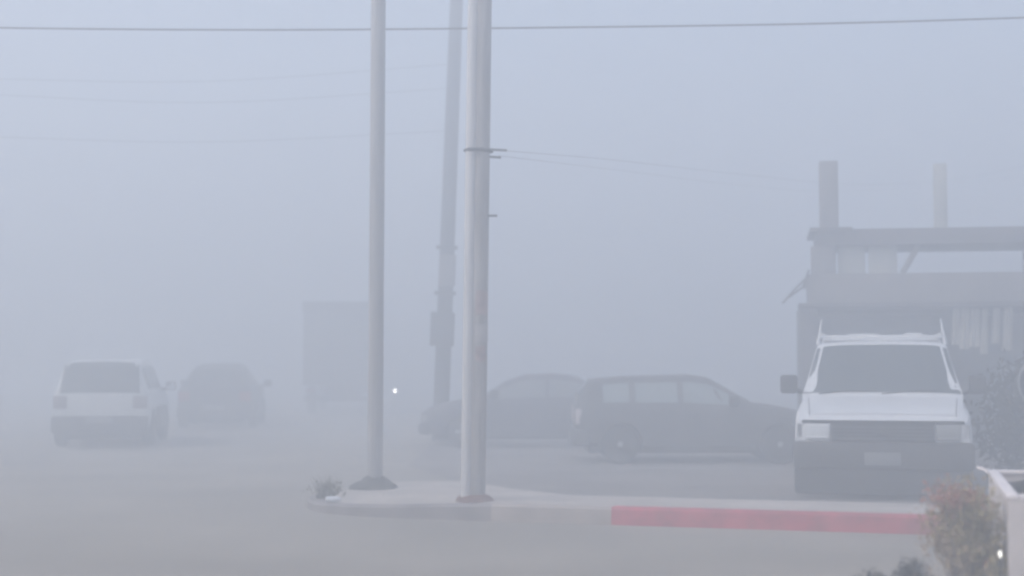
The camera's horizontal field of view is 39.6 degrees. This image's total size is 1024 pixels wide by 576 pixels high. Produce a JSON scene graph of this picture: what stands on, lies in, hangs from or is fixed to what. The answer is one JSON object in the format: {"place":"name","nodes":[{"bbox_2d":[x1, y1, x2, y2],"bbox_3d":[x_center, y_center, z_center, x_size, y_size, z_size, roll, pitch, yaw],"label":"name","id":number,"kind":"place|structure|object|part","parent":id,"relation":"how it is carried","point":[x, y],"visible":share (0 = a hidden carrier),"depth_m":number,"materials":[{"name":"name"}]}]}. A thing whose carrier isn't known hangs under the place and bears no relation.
{"place":"outdoors","nodes":[
{"label":"outdoors","id":0,"kind":"place"},
{"bbox_2d":[0,384,988,575],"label":"ground","id":1,"kind":"structure","parent":0,"point":[216,499],"depth_m":13.57,"materials":[{"name":"grey asphalt"}]},
{"bbox_2d":[51,359,175,446],"bbox_3d":[-7.997,2.272,28.645,2.278,1.680,4.445,0,-3,-8],"label":"pale suv","id":2,"kind":"object","parent":1,"relation":"on","point":[110,398],"visible":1,"depth_m":26.62,"materials":[{"name":"paint"}]},
{"bbox_3d":[-7.717,1.682,26.768,1.457,0.596,0.409,0,-3,-8],"label":"rear window","id":3,"kind":"part","parent":2,"relation":"part of","materials":[{"name":"black glass"}]},
{"bbox_3d":[-7.001,1.728,27.291,0.131,0.433,0.630,0,-3,-8],"label":"window","id":4,"kind":"part","parent":2,"relation":"part of","materials":[{"name":"black glass"}]},
{"bbox_3d":[-7.106,1.760,28.033,0.135,0.435,0.730,0,-3,-8],"label":"window","id":5,"kind":"part","parent":2,"relation":"part of","materials":[{"name":"black glass"}]},
{"bbox_3d":[-7.227,1.824,28.882,0.141,0.474,0.850,0,-3,-8],"label":"window","id":6,"kind":"part","parent":2,"relation":"part of","materials":[{"name":"black glass"}]},
{"bbox_2d":[177,363,271,427],"bbox_3d":[-7.495,2.765,36.956,2.374,1.630,4.495,0,-3,-6],"label":"dark car","id":7,"kind":"object","parent":1,"relation":"on","point":[219,392],"visible":1,"depth_m":34.91,"materials":[{"name":"grey paint"}]},
{"bbox_3d":[-7.304,2.183,35.097,1.283,0.335,0.280,0,-3,-6],"label":"rear window","id":8,"kind":"part","parent":7,"relation":"part of","materials":[{"name":"black glass"}]},
{"bbox_3d":[-6.597,2.257,35.628,0.249,0.410,0.530,0,-3,-6],"label":"window","id":9,"kind":"part","parent":7,"relation":"part of","materials":[{"name":"black glass"}]},
{"bbox_3d":[-6.664,2.272,36.325,0.256,0.428,0.730,0,-3,-6],"label":"window","id":10,"kind":"part","parent":7,"relation":"part of","materials":[{"name":"black glass"}]},
{"bbox_2d":[302,301,368,413],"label":"box truck","id":11,"kind":"object","parent":1,"relation":"on","point":[335,351],"visible":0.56,"depth_m":44.94,"materials":[{"name":"metal"}]},
{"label":"rear door","id":12,"kind":"part","parent":11,"relation":"part of","materials":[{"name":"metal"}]},
{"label":"rear door","id":13,"kind":"part","parent":11,"relation":"part of","materials":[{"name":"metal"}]},
{"bbox_2d":[392,387,396,421],"bbox_3d":[-3.292,3.266,39.880,0.150,0.958,0.150,0,-3,0],"label":"bollard light","id":14,"kind":"object","parent":1,"relation":"on","point":[394,403],"visible":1,"depth_m":39.86,"materials":[{"name":"white"}]},
{"bbox_2d":[306,494,492,520],"bbox_3d":[-1.416,2.277,14.802,0.838,0.216,2.915,3,-4,-44],"label":"kerb corner","id":15,"kind":"object","parent":1,"relation":"on","point":[463,511],"visible":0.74,"depth_m":14.19,"materials":[{"name":"grey concrete"}]},
{"bbox_2d":[491,503,611,524],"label":"kerb","id":16,"kind":"structure","parent":1,"relation":"on","point":[554,513],"depth_m":13.79,"materials":[{"name":"concrete"}]},
{"bbox_2d":[408,404,1023,503],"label":"parking lot","id":17,"kind":"structure","parent":1,"relation":"on","point":[562,466],"depth_m":20.20,"materials":[{"name":"grey asphalt"}]},
{"bbox_2d":[430,0,462,440],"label":"wooden pole","id":18,"kind":"object","parent":17,"relation":"on","point":[442,325],"visible":0.94,"depth_m":29.59,"materials":[{"name":"brown wood"}]},
{"bbox_2d":[7,131,438,141],"bbox_3d":[-6.840,-3.087,28.026,11.658,0.587,0.203,1,-3,-17],"label":"overhead wire","id":19,"kind":"object","parent":18,"relation":"attached to","point":[221,141],"visible":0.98,"depth_m":28.30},
{"bbox_2d":[418,373,584,446],"bbox_3d":[0.497,2.349,27.510,4.495,1.400,2.164,0,-3,2],"label":"parked sedan","id":20,"kind":"object","parent":17,"relation":"on","point":[531,406],"visible":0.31,"depth_m":26.72,"materials":[{"name":"blue paint"}]},
{"bbox_3d":[0.195,1.912,26.823,0.860,0.355,0.167,0,-3,2],"label":"window","id":21,"kind":"part","parent":20,"relation":"part of","materials":[{"name":"grey glass"}]},
{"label":"window","id":22,"kind":"part","parent":20,"relation":"part of","materials":[{"name":"grey glass"}]},
{"bbox_2d":[568,374,797,463],"bbox_3d":[3.022,2.099,23.069,4.215,1.400,2.164,0,-3,0],"label":"parked hatchback","id":23,"kind":"object","parent":17,"relation":"on","point":[621,419],"visible":0.94,"depth_m":22.25,"materials":[{"name":"metal"}]},
{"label":"rear window","id":24,"kind":"part","parent":23,"relation":"part of","materials":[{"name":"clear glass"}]},
{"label":"window","id":25,"kind":"part","parent":23,"relation":"part of","materials":[{"name":"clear glass"}]},
{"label":"window","id":26,"kind":"part","parent":23,"relation":"part of","materials":[{"name":"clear glass"}]},
{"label":"window","id":27,"kind":"part","parent":23,"relation":"part of","materials":[{"name":"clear glass"}]},
{"bbox_2d":[780,319,986,495],"bbox_3d":[4.798,1.473,18.453,2.451,2.132,4.875,-1,-3,15],"label":"van","id":28,"kind":"object","parent":17,"relation":"on","point":[877,414],"visible":0.94,"depth_m":16.37,"materials":[{"name":"white paint"}]},
{"bbox_2d":[1017,366,1023,398],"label":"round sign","id":29,"kind":"object","parent":17,"relation":"on","point":[1020,382],"visible":1,"depth_m":17.15,"materials":[{"name":"metal"}]},
{"bbox_2d":[611,506,988,534],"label":"red kerb","id":30,"kind":"structure","parent":1,"relation":"on","point":[855,522],"depth_m":13.21,"materials":[{"name":"paint"}]},
{"bbox_2d":[851,567,883,575],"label":"plant","id":31,"kind":"object","parent":1,"relation":"on","point":[869,573],"visible":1,"depth_m":8.29,"materials":[{"name":"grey plant"}]},
{"bbox_2d":[891,556,933,575],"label":"plant","id":32,"kind":"object","parent":1,"relation":"on","point":[910,569],"visible":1,"depth_m":8.42,"materials":[{"name":"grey plant"}]},
{"bbox_2d":[906,472,1007,575],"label":"flowering shrub","id":33,"kind":"object","parent":1,"relation":"on","point":[964,542],"visible":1,"depth_m":8.58,"materials":[{"name":"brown plant"}]},
{"bbox_2d":[976,466,1023,575],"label":"planter","id":34,"kind":"object","parent":1,"relation":"on","point":[1008,485],"visible":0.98,"depth_m":8.44,"materials":[{"name":"white paint"}]},
{"bbox_2d":[964,348,1023,469],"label":"dark shrub","id":35,"kind":"object","parent":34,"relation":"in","point":[1012,416],"visible":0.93,"depth_m":18.38,"materials":[{"name":"green plant"}]},
{"bbox_2d":[997,549,1002,575],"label":"garden light","id":36,"kind":"object","parent":1,"relation":"on","point":[1000,550],"visible":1,"depth_m":8.32,"materials":[{"name":"metal"}]},
{"bbox_2d":[0,17,1023,30],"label":"overhead wire","id":37,"kind":"object","parent":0,"point":[513,27],"visible":0.98,"depth_m":17.70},
{"bbox_2d":[0,0,1023,383],"label":"sky","id":38,"kind":"structure","parent":0,"point":[178,250],"materials":[{"name":"grey"}]},
{"bbox_2d":[322,481,988,515],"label":"sidewalk","id":39,"kind":"structure","parent":0,"point":[412,492],"depth_m":14.47,"materials":[{"name":"concrete"}]},
{"bbox_2d":[302,474,345,498],"bbox_3d":[-2.019,2.154,15.410,0.442,0.265,0.342,-1,-3,23],"label":"weed tuft","id":40,"kind":"object","parent":39,"relation":"on","point":[325,487],"visible":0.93,"depth_m":15.36,"materials":[{"name":"green plant"}]},
{"bbox_2d":[325,496,340,501],"bbox_3d":[-1.879,2.219,14.950,0.168,0.060,0.068,1,-3,-11],"label":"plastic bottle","id":41,"kind":"object","parent":39,"relation":"on","point":[332,498],"visible":1,"depth_m":14.92,"materials":[{"name":"white plastic"}]},
{"bbox_2d":[349,0,397,489],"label":"street pole","id":42,"kind":"object","parent":39,"relation":"on","point":[374,479],"visible":0.95,"depth_m":16.68,"materials":[{"name":"grey metal"}]},
{"bbox_2d":[455,0,506,502],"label":"utility pole","id":43,"kind":"object","parent":39,"relation":"on","point":[478,150],"visible":0.98,"depth_m":14.45,"materials":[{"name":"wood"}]},
{"bbox_2d":[504,156,1020,190],"bbox_3d":[8.017,-2.675,29.761,4.318,4.306,33.811,-2,-4,36],"label":"overhead wire","id":44,"kind":"object","parent":43,"relation":"attached to","point":[698,180],"visible":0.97,"depth_m":24.68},
{"bbox_2d":[512,151,1023,184],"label":"overhead wire","id":45,"kind":"object","parent":43,"relation":"attached to","point":[733,173],"visible":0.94,"depth_m":23.06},
{"bbox_2d":[782,161,1023,456],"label":"building","id":46,"kind":"structure","parent":0,"point":[882,297],"depth_m":24.68,"materials":[{"name":"concrete"}]},
{"bbox_2d":[901,337,954,369],"bbox_3d":[8.039,1.969,27.434,1.000,2.050,0.050,-1,-3,10],"label":"doorway","id":47,"kind":"structure","parent":46,"relation":"in","point":[951,348],"depth_m":27.39,"materials":[{"name":"black plastic"}]},
{"bbox_2d":[951,308,959,344],"bbox_3d":[7.608,0.661,24.400,0.138,0.620,0.153,0,-3,0],"label":"hanging cloth","id":48,"kind":"object","parent":46,"relation":"hanging from","point":[955,327],"visible":1,"depth_m":24.40,"materials":[{"name":"grey fabric"}]},
{"bbox_2d":[959,308,968,348],"bbox_3d":[7.762,0.700,24.371,0.162,0.700,0.151,0,-3,0],"label":"hanging cloth","id":49,"kind":"object","parent":46,"relation":"hanging from","point":[964,334],"visible":1,"depth_m":24.37,"materials":[{"name":"grey fabric"}]},
{"bbox_2d":[969,308,979,346],"bbox_3d":[7.934,0.679,24.352,0.188,0.660,0.152,0,-3,0],"label":"hanging cloth","id":50,"kind":"object","parent":46,"relation":"hanging from","point":[974,338],"visible":1,"depth_m":24.35,"materials":[{"name":"grey fabric"}]},
{"bbox_2d":[980,308,987,353],"bbox_3d":[8.088,0.737,24.323,0.138,0.780,0.154,0,-3,0],"label":"hanging cloth","id":51,"kind":"object","parent":46,"relation":"hanging from","point":[984,338],"visible":1,"depth_m":24.32,"materials":[{"name":"grey fabric"}]},
{"bbox_2d":[991,308,999,342],"bbox_3d":[8.269,0.646,24.307,0.162,0.600,0.151,0,-3,0],"label":"hanging cloth","id":52,"kind":"object","parent":46,"relation":"hanging from","point":[995,336],"visible":1,"depth_m":24.31,"materials":[{"name":"grey fabric"}]},
{"bbox_2d":[987,342,1023,398],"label":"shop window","id":53,"kind":"structure","parent":46,"relation":"in","point":[994,354],"depth_m":27.21,"materials":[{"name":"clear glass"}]},
{"bbox_2d":[1002,308,1011,349],"bbox_3d":[8.450,0.705,24.276,0.188,0.720,0.153,0,-3,0],"label":"hanging cloth","id":54,"kind":"object","parent":46,"relation":"hanging from","point":[1007,332],"visible":0.99,"depth_m":24.28,"materials":[{"name":"grey fabric"}]}
]}

